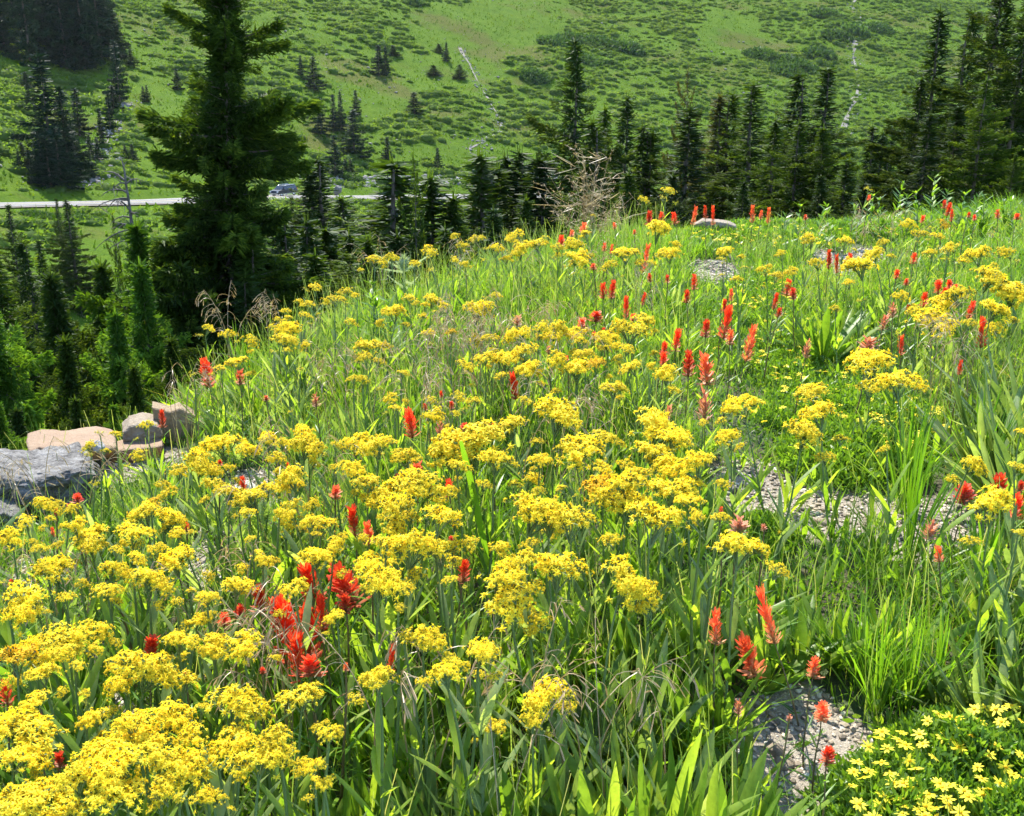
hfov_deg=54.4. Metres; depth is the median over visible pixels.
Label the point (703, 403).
paintbrush
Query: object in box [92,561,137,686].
paintbrush
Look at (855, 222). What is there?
leafy herb
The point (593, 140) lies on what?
spruce tree
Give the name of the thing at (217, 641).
groundsel
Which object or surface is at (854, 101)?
stony gully
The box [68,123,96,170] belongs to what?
spruce tree
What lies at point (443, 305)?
groundsel
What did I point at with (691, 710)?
leaf clump
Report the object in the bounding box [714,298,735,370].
paintbrush
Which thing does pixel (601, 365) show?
paintbrush
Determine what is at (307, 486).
groundsel
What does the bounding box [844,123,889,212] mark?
spruce tree
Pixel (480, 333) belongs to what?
seed grass
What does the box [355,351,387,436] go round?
groundsel
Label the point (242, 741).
groundsel
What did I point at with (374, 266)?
seed grass
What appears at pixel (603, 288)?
paintbrush
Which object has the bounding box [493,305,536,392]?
seed grass
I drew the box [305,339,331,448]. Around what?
seed grass
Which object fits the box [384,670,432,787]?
seed grass
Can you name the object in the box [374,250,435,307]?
thistle
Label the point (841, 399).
daisy mat
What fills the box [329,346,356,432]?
seed grass
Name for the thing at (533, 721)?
groundsel
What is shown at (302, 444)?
groundsel
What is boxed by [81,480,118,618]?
groundsel
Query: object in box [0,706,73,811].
groundsel
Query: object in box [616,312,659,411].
groundsel
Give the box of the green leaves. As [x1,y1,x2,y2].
[0,206,1023,815]
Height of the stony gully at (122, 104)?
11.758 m
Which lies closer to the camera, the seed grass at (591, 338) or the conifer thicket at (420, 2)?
the seed grass at (591, 338)
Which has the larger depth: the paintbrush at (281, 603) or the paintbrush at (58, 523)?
the paintbrush at (58, 523)
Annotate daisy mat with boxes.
[668,298,743,359]
[680,216,916,247]
[715,507,806,567]
[723,272,835,376]
[740,334,958,496]
[795,700,1023,815]
[846,232,1008,286]
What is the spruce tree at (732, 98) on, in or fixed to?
on the hillside
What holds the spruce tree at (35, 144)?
on the hillside
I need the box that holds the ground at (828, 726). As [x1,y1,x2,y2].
[0,224,1023,815]
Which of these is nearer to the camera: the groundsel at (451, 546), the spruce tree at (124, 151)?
the groundsel at (451, 546)
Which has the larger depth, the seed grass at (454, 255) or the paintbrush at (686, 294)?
the seed grass at (454, 255)
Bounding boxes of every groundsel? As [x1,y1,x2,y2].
[0,526,52,675]
[0,578,101,710]
[0,580,47,706]
[0,634,80,774]
[0,641,60,806]
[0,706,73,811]
[0,707,84,815]
[0,741,53,784]
[0,776,57,815]
[14,513,69,637]
[15,688,97,811]
[23,661,98,815]
[24,620,115,796]
[28,543,79,674]
[28,627,108,796]
[28,776,54,810]
[29,496,68,603]
[29,773,88,815]
[30,552,109,728]
[39,502,90,623]
[40,688,118,815]
[42,590,115,740]
[46,658,106,804]
[48,750,139,815]
[50,515,119,661]
[64,618,123,795]
[65,576,115,726]
[66,439,112,532]
[67,531,121,697]
[67,741,175,815]
[69,522,148,646]
[71,582,148,730]
[73,729,155,815]
[74,707,152,815]
[79,772,169,815]
[80,430,126,533]
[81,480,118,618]
[85,448,118,557]
[87,550,167,705]
[90,560,137,732]
[92,672,157,815]
[102,654,159,808]
[104,649,199,815]
[105,740,213,815]
[108,431,141,518]
[108,520,183,687]
[109,708,195,815]
[109,724,178,815]
[117,567,182,734]
[122,541,170,702]
[123,448,168,541]
[123,500,177,652]
[127,507,191,649]
[127,695,203,815]
[133,419,176,509]
[135,542,222,674]
[138,649,179,792]
[141,498,184,668]
[147,496,176,621]
[152,745,216,815]
[153,478,191,583]
[156,446,227,568]
[156,587,210,726]
[158,596,223,751]
[159,628,221,807]
[160,703,226,815]
[167,524,205,665]
[167,526,232,676]
[172,790,241,815]
[174,721,267,815]
[176,371,204,453]
[177,612,234,754]
[180,632,255,814]
[190,737,269,815]
[191,590,240,767]
[191,770,236,815]
[195,484,252,629]
[197,324,220,415]
[197,432,264,566]
[197,610,251,708]
[198,477,231,596]
[200,788,236,815]
[201,461,239,579]
[202,721,280,815]
[203,682,282,815]
[205,576,269,730]
[208,364,232,453]
[216,743,307,815]
[218,328,238,395]
[220,501,265,625]
[221,628,300,815]
[222,440,272,567]
[224,355,256,437]
[227,485,296,597]
[228,506,271,628]
[228,535,272,687]
[232,333,262,423]
[234,549,280,688]
[240,722,321,815]
[244,508,294,687]
[247,431,286,554]
[255,680,334,815]
[257,478,306,607]
[260,432,327,570]
[261,349,291,430]
[264,463,311,579]
[265,323,296,391]
[266,316,285,385]
[269,333,300,413]
[269,575,330,777]
[270,467,307,559]
[272,315,296,402]
[273,497,329,652]
[274,321,311,391]
[274,423,321,534]
[277,308,298,369]
[280,367,312,439]
[284,535,359,691]
[286,495,323,602]
[286,723,344,815]
[288,310,315,387]
[288,409,327,511]
[289,515,352,682]
[290,514,345,682]
[291,298,305,367]
[292,757,325,815]
[293,547,361,729]
[299,300,320,364]
[300,282,322,347]
[301,774,366,815]
[307,298,330,370]
[315,608,370,784]
[317,294,346,385]
[317,441,353,575]
[323,463,356,568]
[327,460,375,574]
[331,287,353,361]
[331,662,422,815]
[334,374,376,496]
[335,317,358,404]
[337,431,371,527]
[341,292,366,388]
[345,374,384,463]
[345,473,383,632]
[349,562,420,762]
[352,338,393,432]
[352,602,428,794]
[353,550,416,765]
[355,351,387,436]
[356,433,402,557]
[356,514,407,640]
[357,255,387,337]
[360,477,415,632]
[363,534,434,756]
[368,527,451,697]
[374,318,398,384]
[376,489,427,669]
[379,303,410,408]
[381,252,406,337]
[381,404,416,531]
[383,370,419,475]
[383,391,417,468]
[389,446,427,561]
[393,465,438,619]
[393,630,445,795]
[394,623,459,809]
[397,293,423,369]
[397,312,430,391]
[398,468,461,622]
[403,537,466,688]
[404,503,482,716]
[407,260,423,344]
[407,395,449,517]
[408,328,440,410]
[409,439,470,573]
[409,659,489,815]
[415,410,465,533]
[417,575,481,759]
[418,244,434,307]
[419,293,444,360]
[420,406,451,537]
[422,667,512,815]
[423,248,448,318]
[425,417,543,572]
[428,268,450,347]
[429,390,477,527]
[430,302,456,376]
[433,328,460,425]
[434,636,525,815]
[440,458,485,626]
[444,256,463,332]
[450,232,464,293]
[451,241,470,297]
[453,358,476,429]
[455,260,476,336]
[455,396,482,505]
[462,299,494,391]
[465,447,523,614]
[466,234,486,301]
[466,574,556,741]
[470,351,497,444]
[470,717,532,813]
[472,555,567,780]
[475,291,502,372]
[479,333,499,416]
[480,242,506,308]
[484,301,508,369]
[487,350,529,455]
[488,489,570,670]
[494,414,545,528]
[498,242,528,298]
[501,237,519,300]
[501,325,540,421]
[502,452,562,592]
[504,228,527,290]
[505,341,547,452]
[506,395,535,502]
[508,546,567,731]
[512,495,580,689]
[514,359,547,466]
[514,674,578,798]
[517,711,561,815]
[521,319,555,414]
[524,552,594,680]
[526,238,560,299]
[529,392,582,528]
[529,486,565,645]
[531,348,566,466]
[533,319,568,396]
[535,235,550,294]
[539,505,601,685]
[549,243,566,315]
[550,357,593,434]
[550,485,615,641]
[554,431,617,589]
[560,325,593,401]
[561,248,590,323]
[564,237,594,301]
[569,337,590,432]
[569,428,626,548]
[571,349,600,432]
[572,258,591,317]
[575,553,664,735]
[577,230,600,290]
[577,357,612,463]
[577,471,627,620]
[583,213,596,278]
[588,469,649,625]
[589,329,624,429]
[592,381,630,518]
[596,498,690,682]
[599,259,623,320]
[602,247,644,318]
[603,491,658,636]
[607,317,659,425]
[613,344,644,440]
[615,359,654,459]
[615,466,667,624]
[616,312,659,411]
[616,440,676,576]
[620,405,692,542]
[630,362,657,461]
[635,477,698,637]
[636,196,648,240]
[643,426,694,571]
[645,246,683,319]
[646,219,682,285]
[646,452,683,598]
[650,363,683,474]
[651,474,707,616]
[652,492,733,666]
[656,187,677,217]
[666,450,732,598]
[671,512,730,699]
[684,512,740,679]
[686,418,723,537]
[700,529,793,749]
[711,257,733,317]
[713,272,733,344]
[713,393,776,512]
[714,428,753,534]
[716,246,745,304]
[717,275,750,366]
[730,265,754,339]
[754,271,787,345]
[755,263,775,340]
[766,417,836,564]
[771,249,792,321]
[783,266,807,346]
[793,381,849,523]
[797,233,817,305]
[798,400,850,548]
[803,257,831,332]
[826,303,848,378]
[828,235,858,301]
[840,255,879,343]
[842,347,897,437]
[849,298,867,351]
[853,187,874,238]
[861,444,925,594]
[862,246,896,333]
[867,369,933,483]
[874,237,896,299]
[878,289,919,372]
[882,330,911,413]
[888,217,919,277]
[898,306,925,394]
[905,305,964,400]
[906,455,989,588]
[908,230,929,298]
[915,248,937,306]
[917,295,957,379]
[919,232,948,295]
[926,218,950,272]
[931,246,956,329]
[937,284,976,388]
[943,241,966,308]
[945,318,979,390]
[953,265,1010,357]
[956,244,995,315]
[957,484,1019,648]
[969,262,999,341]
[971,298,1019,378]
[983,276,1023,360]
[984,245,1010,309]
[987,461,1023,594]
[987,529,1023,697]
[994,427,1023,557]
[996,247,1019,308]
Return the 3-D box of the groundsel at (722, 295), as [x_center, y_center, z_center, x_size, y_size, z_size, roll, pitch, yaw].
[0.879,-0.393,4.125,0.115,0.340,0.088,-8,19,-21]
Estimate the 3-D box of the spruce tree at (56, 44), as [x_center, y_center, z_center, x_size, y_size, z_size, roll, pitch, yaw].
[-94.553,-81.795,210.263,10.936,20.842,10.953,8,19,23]
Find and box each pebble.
[727,485,736,493]
[764,720,775,730]
[765,740,783,756]
[775,755,795,770]
[815,518,829,525]
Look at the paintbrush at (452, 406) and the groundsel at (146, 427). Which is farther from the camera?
the groundsel at (146, 427)
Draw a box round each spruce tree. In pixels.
[0,0,18,52]
[0,19,18,52]
[0,203,37,338]
[0,251,60,374]
[0,311,56,434]
[0,401,31,450]
[1,0,50,66]
[8,52,96,179]
[8,235,63,385]
[9,404,30,440]
[14,150,25,166]
[14,265,107,395]
[15,142,28,153]
[16,340,62,428]
[19,71,34,87]
[19,83,37,106]
[23,148,39,170]
[25,129,58,188]
[27,135,79,189]
[30,236,77,332]
[31,0,87,63]
[35,332,110,430]
[38,0,96,71]
[38,125,91,190]
[39,0,103,67]
[44,197,119,317]
[49,0,110,71]
[50,86,91,177]
[50,198,80,286]
[51,395,95,430]
[57,305,167,426]
[65,87,95,137]
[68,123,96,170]
[71,256,125,383]
[74,216,153,400]
[81,0,119,54]
[83,133,96,154]
[84,0,129,59]
[86,151,99,176]
[91,138,107,160]
[94,108,109,144]
[97,256,197,399]
[100,0,129,46]
[100,7,129,50]
[101,39,129,101]
[102,92,117,128]
[103,402,122,440]
[107,361,152,422]
[108,85,123,110]
[121,144,128,158]
[121,239,174,328]
[124,48,140,66]
[124,256,230,365]
[127,144,140,161]
[134,0,325,363]
[138,333,203,411]
[139,86,148,102]
[143,198,202,349]
[144,85,150,101]
[169,68,184,89]
[177,293,245,398]
[180,224,310,358]
[187,268,265,368]
[235,292,281,357]
[264,212,352,321]
[265,205,351,327]
[266,156,364,277]
[273,171,352,261]
[280,247,341,328]
[287,198,296,249]
[296,55,305,76]
[301,221,351,295]
[302,56,326,91]
[310,97,330,135]
[311,194,361,276]
[312,151,476,313]
[324,135,345,174]
[327,94,340,130]
[328,228,377,303]
[334,91,348,131]
[338,109,371,157]
[341,158,350,171]
[341,231,423,308]
[344,205,391,285]
[347,159,357,173]
[349,90,361,116]
[350,168,484,278]
[367,44,388,75]
[373,228,445,309]
[380,137,394,160]
[381,45,392,75]
[387,45,401,56]
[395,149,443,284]
[402,221,471,290]
[405,92,422,114]
[417,146,509,267]
[425,65,442,75]
[430,44,443,52]
[432,147,444,167]
[433,189,480,260]
[440,155,534,251]
[441,43,451,61]
[452,64,467,79]
[465,160,516,238]
[472,207,530,270]
[476,193,548,266]
[477,152,576,250]
[486,148,526,230]
[505,145,560,230]
[509,34,637,234]
[539,116,639,239]
[563,186,621,244]
[595,101,637,211]
[604,171,671,227]
[611,90,654,205]
[612,119,688,223]
[620,107,742,227]
[634,126,688,223]
[637,171,707,230]
[680,93,744,225]
[687,88,759,218]
[694,80,789,219]
[722,179,766,219]
[725,115,803,216]
[745,119,836,218]
[752,68,838,210]
[765,125,860,218]
[766,63,867,210]
[792,175,840,219]
[815,156,872,219]
[837,181,877,218]
[841,4,965,219]
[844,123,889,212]
[851,129,890,207]
[866,75,942,216]
[869,140,895,208]
[870,102,997,216]
[874,110,960,216]
[875,185,906,218]
[879,5,1002,209]
[894,0,1023,209]
[911,75,1023,212]
[916,0,1023,211]
[982,153,1023,207]
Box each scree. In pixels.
[81,100,153,187]
[455,43,505,152]
[839,4,869,132]
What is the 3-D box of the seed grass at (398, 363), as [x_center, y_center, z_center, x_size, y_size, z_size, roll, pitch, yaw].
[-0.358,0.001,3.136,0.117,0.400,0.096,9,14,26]
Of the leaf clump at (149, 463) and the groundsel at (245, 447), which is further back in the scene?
the leaf clump at (149, 463)
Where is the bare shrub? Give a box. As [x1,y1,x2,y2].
[531,142,645,243]
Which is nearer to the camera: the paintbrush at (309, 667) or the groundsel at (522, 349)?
the paintbrush at (309, 667)
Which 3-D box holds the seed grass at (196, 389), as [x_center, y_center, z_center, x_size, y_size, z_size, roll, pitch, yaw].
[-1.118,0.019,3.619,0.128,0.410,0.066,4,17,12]
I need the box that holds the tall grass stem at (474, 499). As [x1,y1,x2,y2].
[459,441,494,595]
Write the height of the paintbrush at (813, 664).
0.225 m
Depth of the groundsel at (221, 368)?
3.63 m
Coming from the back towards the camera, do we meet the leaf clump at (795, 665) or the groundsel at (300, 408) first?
the groundsel at (300, 408)
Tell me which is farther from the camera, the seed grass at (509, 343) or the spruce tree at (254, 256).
the spruce tree at (254, 256)
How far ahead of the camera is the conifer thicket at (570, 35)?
340.31 m
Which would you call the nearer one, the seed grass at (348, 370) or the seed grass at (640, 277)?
the seed grass at (348, 370)
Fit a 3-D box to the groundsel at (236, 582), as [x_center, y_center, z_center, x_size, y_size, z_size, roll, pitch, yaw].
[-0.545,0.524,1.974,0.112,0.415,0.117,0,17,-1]
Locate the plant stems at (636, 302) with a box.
[0,198,1023,815]
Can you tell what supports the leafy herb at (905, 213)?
on the ground at (828, 726)
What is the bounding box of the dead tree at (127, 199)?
[94,157,144,250]
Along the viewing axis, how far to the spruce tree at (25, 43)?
205.80 m
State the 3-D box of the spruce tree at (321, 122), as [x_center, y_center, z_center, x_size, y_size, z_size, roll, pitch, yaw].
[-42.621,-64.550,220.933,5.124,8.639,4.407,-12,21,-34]
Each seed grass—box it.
[0,453,48,529]
[0,466,42,557]
[1,546,57,613]
[7,458,77,589]
[12,568,60,712]
[43,529,71,622]
[45,436,70,547]
[55,541,92,615]
[63,546,99,626]
[76,433,118,568]
[88,448,141,558]
[128,565,223,691]
[138,562,226,684]
[162,363,182,455]
[164,386,184,460]
[181,363,203,450]
[185,358,218,450]
[190,372,221,435]
[191,356,230,435]
[195,291,239,385]
[196,587,285,771]
[205,308,232,380]
[205,480,274,567]
[206,669,293,802]
[212,525,251,598]
[212,544,248,686]
[216,609,315,755]
[217,280,236,378]
[230,363,283,456]
[234,298,279,353]
[237,608,276,727]
[241,597,293,791]
[244,539,275,658]
[245,468,327,599]
[245,572,291,713]
[247,629,287,727]
[253,291,278,364]
[253,300,290,369]
[254,294,272,354]
[254,432,318,544]
[254,613,297,754]
[255,582,330,748]
[258,416,289,553]
[258,416,297,515]
[263,566,323,771]
[266,611,324,765]
[267,295,284,356]
[279,465,301,525]
[296,626,384,766]
[301,341,355,449]
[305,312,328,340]
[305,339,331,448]
[305,434,343,542]
[307,366,342,452]
[314,340,347,420]
[321,443,365,546]
[324,334,363,429]
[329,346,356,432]
[344,361,366,459]
[353,245,384,305]
[371,234,385,307]
[372,341,394,430]
[373,630,441,783]
[378,367,410,467]
[378,624,436,774]
[381,346,414,420]
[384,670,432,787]
[393,337,426,435]
[404,321,441,390]
[413,356,444,423]
[414,357,431,459]
[417,372,440,460]
[419,350,462,434]
[422,394,460,507]
[423,325,455,409]
[424,311,460,411]
[424,363,451,424]
[426,325,443,399]
[429,367,465,479]
[431,319,451,421]
[431,646,564,766]
[432,306,465,398]
[434,307,462,386]
[435,309,457,404]
[436,609,515,781]
[437,292,463,374]
[440,316,478,396]
[441,298,453,351]
[442,318,479,405]
[443,238,466,277]
[447,241,464,273]
[448,319,476,411]
[448,369,477,423]
[453,329,476,414]
[456,301,481,377]
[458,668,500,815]
[459,237,479,312]
[462,306,495,419]
[462,328,483,421]
[463,292,495,388]
[466,308,498,408]
[469,303,502,415]
[469,308,486,419]
[470,315,502,404]
[473,326,503,417]
[482,286,501,353]
[482,302,503,398]
[486,312,530,401]
[490,299,508,368]
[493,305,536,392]
[496,313,523,403]
[497,326,539,423]
[508,335,525,414]
[510,373,542,486]
[510,679,608,815]
[511,295,563,384]
[515,356,554,457]
[517,395,574,519]
[519,247,541,287]
[522,658,580,758]
[526,300,555,389]
[528,299,558,386]
[530,303,555,408]
[530,656,618,754]
[534,598,585,752]
[542,324,611,423]
[542,327,558,426]
[544,392,603,483]
[554,417,616,497]
[555,300,571,386]
[556,371,621,488]
[560,312,589,400]
[560,383,605,503]
[563,332,612,397]
[568,611,607,795]
[582,244,597,295]
[583,385,614,503]
[587,251,614,300]
[591,655,699,779]
[592,239,614,295]
[596,252,608,302]
[599,661,665,804]
[631,235,652,290]
[634,257,654,313]
[634,267,646,303]
[635,281,669,334]
[792,211,813,257]
[818,218,838,279]
[848,206,863,255]
[849,214,865,258]
[853,204,865,248]
[856,213,880,278]
[867,213,888,271]
[881,208,913,262]
[890,219,898,247]
[900,220,947,282]
[913,315,943,415]
[918,310,958,418]
[923,317,944,411]
[929,311,968,399]
[929,313,960,397]
[943,341,972,423]
[949,319,996,415]
[950,295,975,395]
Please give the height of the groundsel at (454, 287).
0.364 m
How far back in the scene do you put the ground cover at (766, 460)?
3.14 m
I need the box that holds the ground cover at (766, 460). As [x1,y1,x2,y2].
[0,212,1023,815]
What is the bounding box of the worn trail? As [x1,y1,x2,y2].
[458,48,502,148]
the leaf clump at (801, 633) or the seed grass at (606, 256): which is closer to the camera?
the leaf clump at (801, 633)
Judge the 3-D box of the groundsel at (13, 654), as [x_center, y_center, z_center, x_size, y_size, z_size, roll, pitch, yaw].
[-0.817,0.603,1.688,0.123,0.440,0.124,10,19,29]
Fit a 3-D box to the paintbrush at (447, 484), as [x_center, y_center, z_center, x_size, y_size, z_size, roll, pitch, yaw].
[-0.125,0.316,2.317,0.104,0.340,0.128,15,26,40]
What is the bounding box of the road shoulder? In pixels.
[0,193,578,207]
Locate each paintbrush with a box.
[0,579,44,698]
[0,679,22,783]
[37,690,72,775]
[38,713,75,809]
[43,527,77,613]
[53,750,65,805]
[54,508,89,573]
[64,503,101,620]
[70,492,88,613]
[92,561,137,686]
[130,633,160,803]
[158,408,171,480]
[173,522,218,626]
[175,672,210,747]
[199,356,219,431]
[199,611,243,742]
[208,603,271,727]
[217,459,225,542]
[225,368,253,456]
[232,475,266,570]
[239,666,302,805]
[248,583,276,731]
[255,395,280,483]
[260,596,313,734]
[261,451,284,542]
[265,462,318,572]
[271,590,311,685]
[286,629,323,760]
[288,654,359,809]
[293,602,326,713]
[293,662,372,808]
[297,560,326,694]
[306,393,331,477]
[311,592,341,717]
[322,484,353,598]
[326,561,384,668]
[329,503,368,617]
[332,591,368,711]
[339,643,406,788]
[349,576,402,653]
[359,520,382,645]
[384,473,431,566]
[402,406,421,503]
[403,460,432,564]
[411,404,432,461]
[423,390,447,461]
[428,421,446,483]
[429,535,484,679]
[435,477,473,608]
[438,559,482,676]
[444,401,468,430]
[460,422,489,508]
[472,422,512,535]
[506,315,522,382]
[506,371,528,464]
[539,345,555,440]
[552,235,566,282]
[560,355,576,437]
[564,229,573,288]
[567,317,587,390]
[577,221,586,274]
[583,332,612,415]
[587,263,600,325]
[587,310,602,382]
[593,327,611,401]
[597,282,609,333]
[598,243,606,291]
[600,279,617,328]
[604,244,612,296]
[611,313,644,374]
[612,223,621,275]
[619,295,628,361]
[624,291,645,358]
[629,230,637,275]
[637,243,650,299]
[644,210,652,246]
[646,341,677,405]
[647,273,664,337]
[654,212,665,250]
[654,351,670,411]
[660,404,675,503]
[661,328,681,398]
[662,274,675,339]
[671,212,684,260]
[679,289,698,356]
[680,349,698,428]
[684,204,697,260]
[685,273,700,328]
[693,385,712,483]
[694,318,713,401]
[696,350,715,442]
[696,506,731,607]
[696,606,727,739]
[700,205,708,261]
[709,206,721,259]
[709,513,772,661]
[711,304,732,384]
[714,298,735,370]
[716,329,742,416]
[721,288,740,363]
[722,698,752,786]
[732,323,757,414]
[734,630,768,717]
[738,523,800,630]
[747,204,760,257]
[754,210,762,256]
[754,292,779,359]
[755,583,805,725]
[760,307,783,378]
[761,207,774,256]
[763,714,798,796]
[776,278,791,335]
[780,287,806,346]
[789,700,836,793]
[790,655,824,768]
[791,338,812,418]
[794,214,807,260]
[802,745,840,815]
[820,249,834,307]
[828,253,842,316]
[840,252,856,308]
[851,335,877,415]
[858,195,870,246]
[871,314,890,375]
[882,269,902,341]
[883,335,912,414]
[885,301,903,386]
[888,278,908,344]
[889,518,938,616]
[892,304,916,384]
[898,252,917,307]
[903,291,929,363]
[911,215,924,252]
[922,544,957,653]
[927,287,949,347]
[931,279,942,328]
[931,359,965,434]
[932,481,976,569]
[935,202,952,249]
[938,200,946,246]
[939,209,954,263]
[943,300,976,368]
[945,279,952,345]
[957,212,970,267]
[968,215,979,271]
[970,316,988,396]
[979,472,1007,540]
[992,208,1002,259]
[1000,480,1023,566]
[1001,491,1023,568]
[1008,213,1019,272]
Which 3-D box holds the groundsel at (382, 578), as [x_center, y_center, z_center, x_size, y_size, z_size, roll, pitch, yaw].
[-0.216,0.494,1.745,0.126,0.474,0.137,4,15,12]
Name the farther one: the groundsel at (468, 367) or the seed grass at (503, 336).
the seed grass at (503, 336)
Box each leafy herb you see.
[360,288,385,337]
[362,276,394,339]
[373,295,406,350]
[577,220,597,265]
[774,212,798,247]
[789,201,808,240]
[810,206,830,242]
[819,201,834,248]
[842,202,862,243]
[862,191,881,230]
[869,195,890,238]
[893,178,908,218]
[895,192,916,232]
[909,187,929,230]
[922,172,942,214]
[935,188,955,226]
[953,189,971,230]
[964,191,985,231]
[972,191,993,233]
[992,198,1012,235]
[1001,195,1021,236]
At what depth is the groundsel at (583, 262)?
4.32 m
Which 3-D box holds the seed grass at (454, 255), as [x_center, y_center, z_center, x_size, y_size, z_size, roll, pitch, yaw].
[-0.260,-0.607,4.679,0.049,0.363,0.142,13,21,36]
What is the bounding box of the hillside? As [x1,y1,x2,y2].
[0,0,1023,346]
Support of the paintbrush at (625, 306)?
on the ground at (828, 726)
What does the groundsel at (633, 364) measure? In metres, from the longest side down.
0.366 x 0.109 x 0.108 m
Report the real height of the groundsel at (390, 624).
0.454 m
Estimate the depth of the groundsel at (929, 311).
3.46 m
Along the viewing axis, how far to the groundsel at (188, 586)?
2.32 m
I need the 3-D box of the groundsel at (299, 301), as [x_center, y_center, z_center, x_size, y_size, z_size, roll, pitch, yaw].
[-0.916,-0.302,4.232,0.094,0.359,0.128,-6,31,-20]
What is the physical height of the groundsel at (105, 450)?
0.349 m
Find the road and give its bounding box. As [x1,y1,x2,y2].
[0,194,796,205]
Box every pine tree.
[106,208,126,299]
[662,65,703,192]
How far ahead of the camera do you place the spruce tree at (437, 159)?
220.29 m
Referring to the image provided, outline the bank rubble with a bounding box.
[326,172,559,187]
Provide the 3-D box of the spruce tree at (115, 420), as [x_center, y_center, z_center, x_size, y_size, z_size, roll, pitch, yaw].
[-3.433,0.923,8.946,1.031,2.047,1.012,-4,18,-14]
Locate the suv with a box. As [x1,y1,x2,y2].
[269,183,296,195]
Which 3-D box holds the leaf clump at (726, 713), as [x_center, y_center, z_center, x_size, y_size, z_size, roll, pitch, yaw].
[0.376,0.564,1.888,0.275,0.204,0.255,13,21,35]
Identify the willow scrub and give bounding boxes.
[0,0,1023,255]
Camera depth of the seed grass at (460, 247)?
4.67 m
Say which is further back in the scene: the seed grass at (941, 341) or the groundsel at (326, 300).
the groundsel at (326, 300)
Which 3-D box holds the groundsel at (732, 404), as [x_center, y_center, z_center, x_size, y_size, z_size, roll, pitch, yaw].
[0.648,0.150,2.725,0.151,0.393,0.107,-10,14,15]
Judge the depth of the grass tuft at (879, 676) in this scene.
1.94 m
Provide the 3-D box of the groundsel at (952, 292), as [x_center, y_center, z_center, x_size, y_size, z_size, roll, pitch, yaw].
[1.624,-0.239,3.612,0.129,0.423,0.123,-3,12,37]
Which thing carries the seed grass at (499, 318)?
on the ground at (828, 726)
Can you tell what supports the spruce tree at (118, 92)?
on the hillside
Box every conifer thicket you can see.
[16,208,53,216]
[28,211,62,219]
[57,211,108,222]
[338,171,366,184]
[401,0,425,6]
[518,66,550,84]
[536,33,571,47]
[557,30,586,40]
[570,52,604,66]
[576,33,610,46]
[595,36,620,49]
[613,38,647,55]
[741,45,780,60]
[758,51,798,64]
[764,61,810,77]
[782,57,820,73]
[800,44,837,61]
[807,6,841,18]
[820,27,854,43]
[840,21,870,38]
[864,21,894,34]
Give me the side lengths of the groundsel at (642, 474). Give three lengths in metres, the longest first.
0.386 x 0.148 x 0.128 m
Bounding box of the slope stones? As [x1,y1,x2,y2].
[0,0,917,193]
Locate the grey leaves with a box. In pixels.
[0,196,1023,811]
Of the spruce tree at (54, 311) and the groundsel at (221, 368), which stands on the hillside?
the spruce tree at (54, 311)
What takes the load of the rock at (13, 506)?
on the ground at (828, 726)
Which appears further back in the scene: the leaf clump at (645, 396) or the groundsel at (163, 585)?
the leaf clump at (645, 396)
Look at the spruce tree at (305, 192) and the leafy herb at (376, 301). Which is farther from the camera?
the spruce tree at (305, 192)
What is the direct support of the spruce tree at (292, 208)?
on the hillside
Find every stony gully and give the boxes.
[88,102,130,185]
[841,0,860,127]
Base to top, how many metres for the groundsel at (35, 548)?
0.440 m
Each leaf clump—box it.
[0,615,139,756]
[77,576,181,634]
[116,445,182,478]
[160,488,210,534]
[180,401,243,436]
[221,378,288,425]
[239,768,415,815]
[242,791,342,815]
[259,362,326,392]
[306,352,402,404]
[317,757,408,815]
[355,728,490,815]
[370,752,576,815]
[396,782,473,815]
[444,731,610,815]
[450,706,635,815]
[456,623,586,695]
[501,659,656,786]
[501,738,622,815]
[516,745,754,815]
[519,729,751,815]
[523,632,716,773]
[523,664,671,777]
[530,594,635,685]
[558,709,761,815]
[570,702,721,815]
[579,599,727,693]
[591,647,767,762]
[594,747,782,815]
[613,256,651,296]
[615,373,683,412]
[636,276,684,314]
[643,566,807,668]
[646,650,779,749]
[673,411,744,454]
[673,714,802,801]
[691,726,847,815]
[715,596,842,695]
[720,571,815,644]
[724,592,873,681]
[755,583,894,673]
[765,306,901,363]
[773,310,833,337]
[807,300,917,350]
[808,591,928,665]
[862,629,1001,715]
[906,370,1023,528]
[911,616,1020,723]
[914,362,1023,495]
[925,339,1023,441]
[927,567,1023,655]
[928,556,1023,661]
[946,577,1023,715]
[950,354,1023,465]
[962,513,1023,596]
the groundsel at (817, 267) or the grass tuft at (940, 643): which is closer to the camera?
the grass tuft at (940, 643)
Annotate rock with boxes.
[0,442,96,518]
[0,496,31,537]
[26,426,116,460]
[92,461,99,472]
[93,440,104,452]
[108,439,163,463]
[122,412,163,441]
[152,401,204,443]
[235,480,255,488]
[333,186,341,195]
[694,218,736,235]
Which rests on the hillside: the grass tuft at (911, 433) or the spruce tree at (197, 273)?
the spruce tree at (197, 273)
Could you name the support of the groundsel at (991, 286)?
on the ground at (828, 726)
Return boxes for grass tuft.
[145,389,193,405]
[215,320,261,373]
[221,617,301,699]
[229,646,356,765]
[239,323,266,372]
[270,594,342,652]
[309,632,444,739]
[347,662,462,793]
[465,489,547,572]
[633,448,663,528]
[790,576,941,689]
[830,588,921,716]
[831,366,965,513]
[860,420,1002,561]
[862,575,988,714]
[905,582,999,701]
[920,382,1023,497]
[926,479,1022,597]
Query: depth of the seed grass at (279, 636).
1.93 m
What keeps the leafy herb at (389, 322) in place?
on the ground at (828, 726)

